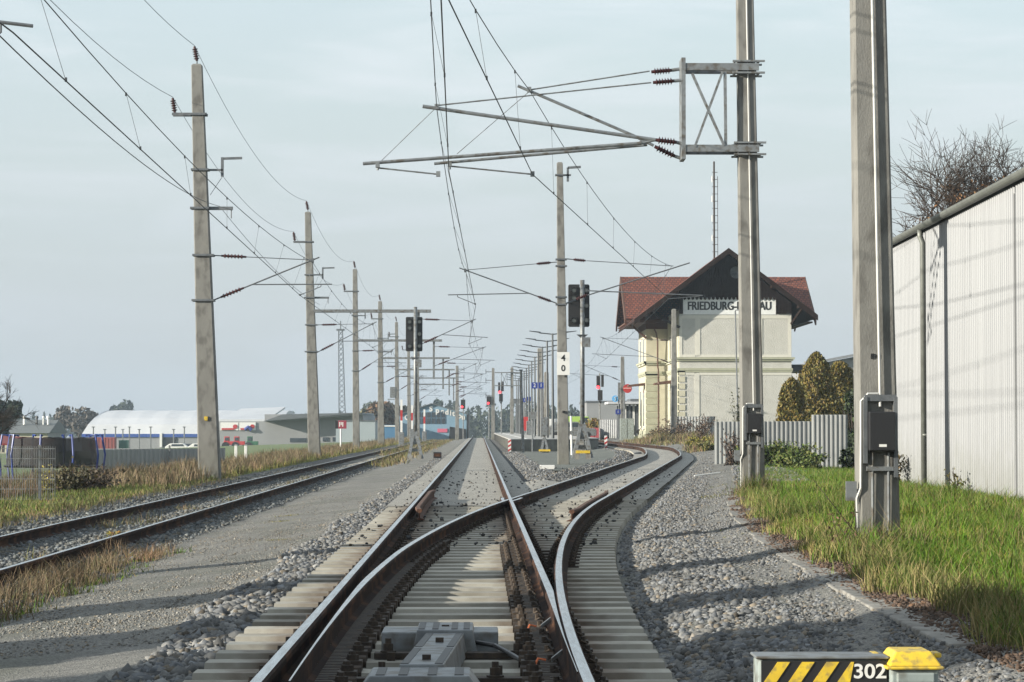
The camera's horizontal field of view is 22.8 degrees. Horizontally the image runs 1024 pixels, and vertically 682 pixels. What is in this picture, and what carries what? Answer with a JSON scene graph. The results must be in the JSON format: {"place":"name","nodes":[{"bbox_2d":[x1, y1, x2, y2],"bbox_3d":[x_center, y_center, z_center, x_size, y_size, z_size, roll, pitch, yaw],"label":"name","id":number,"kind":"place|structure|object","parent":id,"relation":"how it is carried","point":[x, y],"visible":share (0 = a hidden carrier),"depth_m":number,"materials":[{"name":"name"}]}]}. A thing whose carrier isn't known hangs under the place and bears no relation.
{"place":"outdoors","nodes":[
{"label":"outdoors","id":0,"kind":"place"},
{"bbox_2d":[0,458,145,498],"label":"bush","id":1,"kind":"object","parent":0,"point":[18,485],"depth_m":63.35,"materials":[{"name":"green plant"}]},
{"bbox_2d":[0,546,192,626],"bbox_3d":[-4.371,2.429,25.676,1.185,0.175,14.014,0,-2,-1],"label":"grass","id":2,"kind":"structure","parent":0,"point":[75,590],"depth_m":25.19,"materials":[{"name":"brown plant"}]},
{"bbox_2d":[0,457,325,527],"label":"grass","id":3,"kind":"structure","parent":0,"point":[69,495],"depth_m":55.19,"materials":[{"name":"green plant"}]},
{"bbox_2d":[0,441,365,477],"bbox_3d":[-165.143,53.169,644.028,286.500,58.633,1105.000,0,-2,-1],"label":"field","id":4,"kind":"structure","parent":0,"point":[229,450],"depth_m":241.32,"materials":[{"name":"green plant"}]},
{"bbox_2d":[0,378,39,432],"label":"bare tree","id":5,"kind":"object","parent":4,"relation":"on","point":[4,419],"visible":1,"depth_m":110.31,"materials":[{"name":"brown plant"}]},
{"bbox_2d":[0,464,377,609],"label":"ballast gravel","id":6,"kind":"structure","parent":0,"point":[21,549],"depth_m":44.49,"materials":[{"name":"grey gravel"}]},
{"bbox_2d":[0,439,465,681],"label":"gravel path","id":7,"kind":"structure","parent":0,"point":[92,664],"depth_m":23.68,"materials":[{"name":"grey gravel"}]},
{"bbox_2d":[0,531,185,624],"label":"dry grass","id":8,"kind":"structure","parent":7,"relation":"on","point":[107,561],"depth_m":25.88,"materials":[{"name":"brown plant"}]},
{"bbox_2d":[406,307,423,459],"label":"railway signal","id":9,"kind":"object","parent":7,"relation":"on","point":[414,333],"visible":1,"depth_m":113.96,"materials":[{"name":"metal"}]},
{"bbox_2d":[91,435,419,487],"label":"dry grass","id":10,"kind":"structure","parent":0,"point":[172,474],"depth_m":83.38,"materials":[{"name":"beige plant"}]},
{"bbox_2d":[97,455,446,681],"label":"ballast gravel","id":11,"kind":"structure","parent":0,"point":[187,649],"depth_m":19.64,"materials":[{"name":"grey gravel"}]},
{"bbox_2d":[174,439,420,476],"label":"grass","id":12,"kind":"structure","parent":0,"point":[321,458],"depth_m":118.24,"materials":[{"name":"green plant"}]},
{"bbox_2d":[0,0,1023,437],"label":"sky","id":13,"kind":"structure","parent":0,"point":[97,265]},
{"bbox_2d":[1,436,1023,620],"bbox_3d":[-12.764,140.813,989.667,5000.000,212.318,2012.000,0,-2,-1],"label":"ground","id":14,"kind":"structure","parent":0,"point":[313,461],"depth_m":55.98,"materials":[{"name":"green plant"}]},
{"bbox_2d":[0,398,23,451],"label":"tree","id":15,"kind":"object","parent":14,"relation":"on","point":[11,403],"visible":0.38,"depth_m":298.44,"materials":[{"name":"green plant"}]},
{"bbox_2d":[0,445,55,499],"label":"wire fence","id":16,"kind":"object","parent":14,"relation":"on","point":[39,448],"visible":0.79,"depth_m":54.81,"materials":[{"name":"metal"}]},
{"bbox_2d":[0,416,67,452],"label":"house","id":17,"kind":"structure","parent":14,"relation":"on","point":[48,427],"depth_m":332.25,"materials":[{"name":"stone"}]},
{"bbox_2d":[0,434,105,478],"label":"trampoline","id":18,"kind":"object","parent":14,"relation":"on","point":[82,449],"visible":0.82,"depth_m":76.62,"materials":[{"name":"black"}]},
{"bbox_2d":[44,456,97,492],"bbox_3d":[-10.790,3.293,61.781,1.329,1.017,1.556,1,-2,-23],"label":"shrub","id":19,"kind":"object","parent":14,"relation":"on","point":[69,481],"visible":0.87,"depth_m":61.60,"materials":[{"name":"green plant"}]},
{"bbox_2d":[53,405,98,436],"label":"tree","id":20,"kind":"object","parent":14,"relation":"on","point":[77,424],"visible":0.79,"depth_m":517.63,"materials":[{"name":"green plant"}]},
{"bbox_2d":[52,463,129,490],"bbox_3d":[-10.554,3.473,63.745,2.063,0.832,1.970,1,-2,-22],"label":"shrub","id":21,"kind":"object","parent":14,"relation":"on","point":[95,483],"visible":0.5,"depth_m":63.59,"materials":[{"name":"brown plant"}]},
{"bbox_2d":[93,437,116,448],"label":"container","id":22,"kind":"object","parent":14,"relation":"on","point":[110,442],"visible":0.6,"depth_m":428.84,"materials":[{"name":"red metal"}]},
{"bbox_2d":[92,445,224,472],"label":"corrugated fence","id":23,"kind":"object","parent":14,"relation":"on","point":[142,456],"visible":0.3,"depth_m":94.74,"materials":[{"name":"metal"}]},
{"bbox_2d":[82,410,293,449],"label":"tent hall","id":24,"kind":"structure","parent":14,"relation":"on","point":[162,424],"depth_m":479.69,"materials":[{"name":"fabric"}]},
{"bbox_2d":[0,440,421,611],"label":"ballast","id":25,"kind":"structure","parent":14,"relation":"on","point":[317,462],"depth_m":75.66,"materials":[{"name":"grey gravel"}]},
{"bbox_2d":[16,468,323,558],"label":"grass","id":26,"kind":"structure","parent":25,"relation":"on","point":[130,522],"depth_m":42.05,"materials":[{"name":"plant"}]},
{"bbox_2d":[0,439,442,586],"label":"railway track","id":27,"kind":"structure","parent":25,"relation":"on","point":[24,536],"depth_m":42.63,"materials":[{"name":"brown metal"}]},
{"bbox_2d":[355,438,454,466],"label":"dry grass","id":28,"kind":"structure","parent":25,"relation":"on","point":[395,459],"depth_m":154.90,"materials":[{"name":"beige plant"}]},
{"bbox_2d":[170,46,331,479],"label":"catenary mast","id":29,"kind":"object","parent":14,"relation":"on","point":[208,438],"visible":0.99,"depth_m":75.82,"materials":[{"name":"concrete"}]},
{"bbox_2d":[0,36,319,304],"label":"return wire","id":30,"kind":"object","parent":29,"relation":"hanging from","point":[110,137],"visible":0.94,"depth_m":38.61,"materials":[{"name":"black metal"}]},
{"bbox_2d":[0,0,434,393],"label":"overhead line","id":31,"kind":"object","parent":29,"relation":"attached to","point":[126,94],"visible":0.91,"depth_m":38.39,"materials":[{"name":"black metal"}]},
{"bbox_2d":[219,407,284,445],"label":"warehouse","id":32,"kind":"structure","parent":14,"relation":"on","point":[243,423],"depth_m":429.21,"materials":[{"name":"metal"}]},
{"bbox_2d":[265,413,374,444],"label":"warehouse","id":33,"kind":"structure","parent":14,"relation":"on","point":[286,428],"depth_m":379.38,"materials":[{"name":"metal"}]},
{"bbox_2d":[336,321,345,412],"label":"lattice tower","id":34,"kind":"structure","parent":14,"relation":"on","point":[340,329],"depth_m":439.31,"materials":[{"name":"metal"}]},
{"bbox_2d":[336,420,377,441],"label":"warehouse","id":35,"kind":"structure","parent":14,"relation":"on","point":[369,429],"depth_m":339.55,"materials":[{"name":"metal"}]},
{"bbox_2d":[365,400,394,424],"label":"tree","id":36,"kind":"object","parent":14,"relation":"on","point":[388,412],"visible":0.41,"depth_m":468.55,"materials":[{"name":"green plant"}]},
{"bbox_2d":[292,201,487,456],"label":"catenary mast","id":37,"kind":"object","parent":14,"relation":"on","point":[314,443],"visible":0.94,"depth_m":127.78,"materials":[{"name":"concrete"}]},
{"bbox_2d":[343,261,494,447],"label":"catenary mast","id":38,"kind":"object","parent":14,"relation":"on","point":[356,418],"visible":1,"depth_m":170.82,"materials":[{"name":"concrete"}]},
{"bbox_2d":[370,295,481,442],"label":"catenary mast","id":39,"kind":"object","parent":14,"relation":"on","point":[381,435],"visible":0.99,"depth_m":213.72,"materials":[{"name":"concrete"}]},
{"bbox_2d":[399,403,469,439],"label":"freight hall","id":40,"kind":"structure","parent":14,"relation":"on","point":[439,422],"depth_m":399.64,"materials":[{"name":"metal"}]},
{"bbox_2d":[388,317,486,441],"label":"catenary mast","id":41,"kind":"object","parent":14,"relation":"on","point":[394,392],"visible":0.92,"depth_m":255.72,"materials":[{"name":"concrete"}]},
{"bbox_2d":[401,346,480,438],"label":"catenary mast","id":42,"kind":"object","parent":14,"relation":"on","point":[409,395],"visible":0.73,"depth_m":298.66,"materials":[{"name":"metal"}]},
{"bbox_2d":[412,359,483,436],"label":"catenary mast","id":43,"kind":"object","parent":14,"relation":"on","point":[418,417],"visible":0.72,"depth_m":341.62,"materials":[{"name":"concrete"}]},
{"bbox_2d":[359,398,579,437],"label":"forest","id":44,"kind":"object","parent":14,"relation":"on","point":[477,429],"visible":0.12,"depth_m":786.47,"materials":[{"name":"green plant"}]},
{"bbox_2d":[455,366,487,439],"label":"catenary mast","id":45,"kind":"object","parent":14,"relation":"on","point":[457,412],"visible":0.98,"depth_m":319.69,"materials":[{"name":"concrete"}]},
{"bbox_2d":[486,368,494,439],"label":"catenary mast","id":46,"kind":"object","parent":14,"relation":"on","point":[493,408],"visible":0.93,"depth_m":299.77,"materials":[{"name":"concrete"}]},
{"bbox_2d":[539,417,549,452],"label":"switch cabinet","id":47,"kind":"object","parent":14,"relation":"on","point":[544,434],"visible":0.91,"depth_m":131.80,"materials":[{"name":"metal"}]},
{"bbox_2d":[494,433,598,451],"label":"station platform","id":48,"kind":"structure","parent":14,"relation":"on","point":[503,438],"depth_m":142.45,"materials":[{"name":"concrete"}]},
{"bbox_2d":[495,367,519,433],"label":"catenary mast","id":49,"kind":"object","parent":48,"relation":"on","point":[511,408],"visible":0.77,"depth_m":261.77,"materials":[{"name":"concrete"}]},
{"bbox_2d":[526,338,568,437],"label":"platform lamp","id":50,"kind":"object","parent":48,"relation":"on","point":[547,410],"visible":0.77,"depth_m":156.80,"materials":[{"name":"grey metal"}]},
{"bbox_2d":[530,331,575,437],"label":"platform lamp","id":51,"kind":"object","parent":48,"relation":"on","point":[552,418],"visible":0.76,"depth_m":144.99,"materials":[{"name":"grey metal"}]},
{"bbox_2d":[363,0,765,489],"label":"catenary mast","id":52,"kind":"object","parent":14,"relation":"on","point":[743,149],"visible":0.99,"depth_m":43.47,"materials":[{"name":"concrete"}]},
{"bbox_2d":[430,0,482,392],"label":"overhead line","id":53,"kind":"object","parent":52,"relation":"hanging from","point":[443,65],"visible":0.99,"depth_m":41.08,"materials":[{"name":"black metal"}]},
{"bbox_2d":[448,0,671,392],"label":"overhead line","id":54,"kind":"object","parent":52,"relation":"hanging from","point":[486,77],"visible":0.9,"depth_m":45.10,"materials":[{"name":"black metal"}]},
{"bbox_2d":[448,162,702,463],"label":"catenary mast","id":55,"kind":"object","parent":14,"relation":"on","point":[563,363],"visible":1,"depth_m":89.01,"materials":[{"name":"concrete"}]},
{"bbox_2d":[490,438,666,620],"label":"ballast","id":56,"kind":"structure","parent":14,"relation":"on","point":[500,448],"depth_m":105.84,"materials":[{"name":"grey gravel"}]},
{"bbox_2d":[183,437,692,681],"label":"railway turnout","id":57,"kind":"object","parent":56,"relation":"on","point":[329,619],"visible":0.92,"depth_m":19.62,"materials":[{"name":"metal"}]},
{"bbox_2d":[356,622,522,681],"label":"point machine","id":58,"kind":"object","parent":57,"relation":"on","point":[434,651],"visible":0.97,"depth_m":13.99,"materials":[{"name":"metal"}]},
{"bbox_2d":[387,438,542,505],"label":"infill strip","id":59,"kind":"object","parent":57,"relation":"on","point":[474,457],"visible":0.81,"depth_m":63.68,"materials":[{"name":"grey concrete"}]},
{"bbox_2d":[349,466,672,546],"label":"gravel","id":60,"kind":"structure","parent":57,"relation":"on","point":[409,537],"depth_m":42.20,"materials":[{"name":"grey gravel"}]},
{"bbox_2d":[561,442,693,481],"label":"infill strip diverging","id":61,"kind":"object","parent":57,"relation":"on","point":[656,458],"visible":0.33,"depth_m":86.83,"materials":[{"name":"grey concrete"}]},
{"bbox_2d":[524,479,666,498],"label":"gravel","id":62,"kind":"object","parent":56,"relation":"on","point":[561,494],"visible":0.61,"depth_m":54.39,"materials":[{"name":"grey gravel"}]},
{"bbox_2d":[579,401,638,428],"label":"depot building","id":63,"kind":"structure","parent":14,"relation":"on","point":[607,412],"depth_m":300.05,"materials":[{"name":"metal"}]},
{"bbox_2d":[605,399,638,436],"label":"bus shelter","id":64,"kind":"object","parent":14,"relation":"on","point":[631,411],"visible":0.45,"depth_m":226.07,"materials":[{"name":"metal"}]},
{"bbox_2d":[655,411,697,435],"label":"shrub","id":65,"kind":"object","parent":14,"relation":"on","point":[680,428],"visible":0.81,"depth_m":171.78,"materials":[{"name":"brown plant"}]},
{"bbox_2d":[670,416,714,433],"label":"corrugated fence","id":66,"kind":"object","parent":14,"relation":"on","point":[689,418],"visible":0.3,"depth_m":180.49,"materials":[{"name":"metal"}]},
{"bbox_2d":[685,413,717,437],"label":"shrub","id":67,"kind":"object","parent":14,"relation":"on","point":[704,429],"visible":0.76,"depth_m":159.99,"materials":[{"name":"brown plant"}]},
{"bbox_2d":[616,248,817,437],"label":"station building","id":68,"kind":"structure","parent":14,"relation":"on","point":[706,361],"depth_m":186.35,"materials":[{"name":"paint"}]},
{"bbox_2d":[712,161,717,258],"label":"roof antenna","id":69,"kind":"object","parent":68,"relation":"attached to","point":[713,208],"visible":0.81,"depth_m":200.66,"materials":[{"name":"grey metal"}]},
{"bbox_2d":[720,428,739,465],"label":"shrub","id":70,"kind":"object","parent":14,"relation":"on","point":[730,455],"visible":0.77,"depth_m":79.98,"materials":[{"name":"brown plant"}]},
{"bbox_2d":[617,451,854,681],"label":"ballast gravel","id":71,"kind":"structure","parent":14,"relation":"on","point":[739,604],"depth_m":18.84,"materials":[{"name":"grey gravel"}]},
{"bbox_2d":[714,421,810,463],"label":"corrugated fence","id":72,"kind":"object","parent":14,"relation":"on","point":[799,432],"visible":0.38,"depth_m":86.16,"materials":[{"name":"metal"}]},
{"bbox_2d":[734,439,822,465],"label":"shrub","id":73,"kind":"object","parent":14,"relation":"on","point":[775,454],"visible":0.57,"depth_m":78.59,"materials":[{"name":"green plant"}]},
{"bbox_2d":[775,377,809,420],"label":"conifer","id":74,"kind":"object","parent":14,"relation":"on","point":[792,405],"visible":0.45,"depth_m":117.77,"materials":[{"name":"green plant"}]},
{"bbox_2d":[767,454,821,468],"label":"shrub","id":75,"kind":"object","parent":14,"relation":"on","point":[801,461],"visible":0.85,"depth_m":75.89,"materials":[{"name":"green plant"}]},
{"bbox_2d":[782,444,830,468],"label":"shrub","id":76,"kind":"object","parent":14,"relation":"on","point":[802,453],"visible":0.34,"depth_m":76.93,"materials":[{"name":"green plant"}]},
{"bbox_2d":[617,450,1023,681],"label":"ballast shoulder","id":77,"kind":"object","parent":14,"relation":"on","point":[860,609],"visible":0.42,"depth_m":17.29},
{"bbox_2d":[622,427,713,452],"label":"dry grass","id":78,"kind":"structure","parent":77,"relation":"on","point":[692,448],"depth_m":165.54,"materials":[{"name":"beige plant"}]},
{"bbox_2d":[725,470,945,548],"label":"dry grass","id":79,"kind":"structure","parent":77,"relation":"on","point":[754,482],"depth_m":23.64,"materials":[{"name":"green plant"}]},
{"bbox_2d":[750,647,943,681],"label":"point motor","id":80,"kind":"object","parent":77,"relation":"on","point":[904,664],"visible":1,"depth_m":10.12,"materials":[{"name":"metal"}]},
{"bbox_2d":[689,468,1023,681],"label":"gravel","id":81,"kind":"structure","parent":77,"relation":"on","point":[820,615],"depth_m":17.56,"materials":[{"name":"grey gravel"}]},
{"bbox_2d":[728,488,1023,671],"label":"fallen leaves","id":82,"kind":"object","parent":77,"relation":"on","point":[934,614],"visible":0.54,"depth_m":16.36,"materials":[{"name":"plant"}]},
{"bbox_2d":[796,351,847,420],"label":"conifer","id":83,"kind":"object","parent":14,"relation":"on","point":[816,382],"visible":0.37,"depth_m":121.66,"materials":[{"name":"green plant"}]},
{"bbox_2d":[792,354,853,423],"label":"storage hall","id":84,"kind":"structure","parent":14,"relation":"on","point":[848,361],"depth_m":300.60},
{"bbox_2d":[811,415,847,467],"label":"corrugated fence","id":85,"kind":"object","parent":14,"relation":"on","point":[829,434],"visible":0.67,"depth_m":83.93,"materials":[{"name":"metal"}]},
{"bbox_2d":[814,481,858,543],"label":"dead twigs","id":86,"kind":"object","parent":14,"relation":"on","point":[846,521],"visible":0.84,"depth_m":22.93,"materials":[{"name":"brown plant"}]},
{"bbox_2d":[824,361,853,427],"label":"conifer","id":87,"kind":"object","parent":14,"relation":"on","point":[843,380],"visible":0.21,"depth_m":125.67,"materials":[{"name":"green plant"}]},
{"bbox_2d":[837,429,854,468],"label":"shrub","id":88,"kind":"object","parent":14,"relation":"on","point":[843,461],"visible":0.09,"depth_m":79.72,"materials":[{"name":"green plant"}]},
{"bbox_2d":[842,389,853,457],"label":"shrub","id":89,"kind":"object","parent":14,"relation":"on","point":[849,404],"visible":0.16,"depth_m":99.98,"materials":[{"name":"green plant"}]},
{"bbox_2d":[726,489,983,647],"bbox_3d":[2.999,2.160,28.334,0.778,0.112,38.741,0,-2,2],"label":"cable duct","id":90,"kind":"object","parent":14,"relation":"on","point":[903,619],"visible":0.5,"depth_m":16.84,"materials":[{"name":"concrete"}]},
{"bbox_2d":[846,0,899,536],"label":"catenary mast","id":91,"kind":"object","parent":14,"relation":"on","point":[875,483],"visible":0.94,"depth_m":23.93,"materials":[{"name":"concrete"}]},
{"bbox_2d":[732,459,1023,650],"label":"grass","id":92,"kind":"structure","parent":14,"relation":"on","point":[939,555],"depth_m":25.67,"materials":[{"name":"green plant"}]},
{"bbox_2d":[890,109,1023,235],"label":"bare tree","id":93,"kind":"object","parent":14,"relation":"on","point":[955,194],"visible":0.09,"depth_m":72.93,"materials":[{"name":"brown plant"}]},
{"bbox_2d":[893,167,1023,503],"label":"storage shed","id":94,"kind":"structure","parent":14,"relation":"on","point":[958,270],"depth_m":42.93,"materials":[{"name":"metal"}]},
{"bbox_2d":[502,451,560,481],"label":"ballast gravel","id":95,"kind":"structure","parent":0,"point":[519,460],"depth_m":80.67,"materials":[{"name":"grey gravel"}]},
{"bbox_2d":[520,449,616,470],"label":"island surface","id":96,"kind":"object","parent":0,"point":[549,458],"visible":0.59,"depth_m":106.14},
{"bbox_2d":[519,369,524,452],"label":"steel post","id":97,"kind":"object","parent":96,"relation":"on","point":[522,417],"visible":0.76,"depth_m":131.91,"materials":[{"name":"metal"}]},
{"bbox_2d":[568,280,592,458],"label":"railway signal","id":98,"kind":"object","parent":96,"relation":"on","point":[579,313],"visible":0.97,"depth_m":90.04,"materials":[{"name":"metal"}]},
{"bbox_2d":[603,438,810,487],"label":"gravel yard","id":99,"kind":"structure","parent":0,"point":[717,467],"depth_m":80.99,"materials":[{"name":"grey gravel"}]},
{"bbox_2d":[549,422,596,436],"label":"parked car","id":100,"kind":"object","parent":99,"relation":"on","point":[591,431],"visible":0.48,"depth_m":214.95,"materials":[{"name":"metal"}]},
{"bbox_2d":[570,356,624,417],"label":"catenary mast","id":101,"kind":"object","parent":99,"relation":"on","point":[622,380],"visible":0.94,"depth_m":222.02,"materials":[{"name":"concrete"}]},
{"bbox_2d":[600,420,619,437],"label":"corrugated fence","id":102,"kind":"object","parent":99,"relation":"on","point":[608,428],"visible":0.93,"depth_m":215.40,"materials":[{"name":"metal"}]},
{"bbox_2d":[620,418,633,439],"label":"switch cabinet","id":103,"kind":"object","parent":99,"relation":"on","point":[627,428],"visible":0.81,"depth_m":200.01,"materials":[{"name":"grey metal"}]},
{"bbox_2d":[598,309,677,435],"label":"catenary mast","id":104,"kind":"object","parent":99,"relation":"on","point":[674,417],"visible":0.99,"depth_m":172.06,"materials":[{"name":"concrete"}]},
{"bbox_2d":[731,462,810,484],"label":"gravel","id":105,"kind":"structure","parent":99,"relation":"on","point":[735,471],"depth_m":60.45,"materials":[{"name":"grey gravel"}]},
{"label":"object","id":106,"kind":"structure","parent":0,"visible":0},
{"bbox_2d":[556,447,631,480],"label":"ballast gravel","id":107,"kind":"structure","parent":106,"relation":"on","point":[599,464],"depth_m":88.12,"materials":[{"name":"grey gravel"}]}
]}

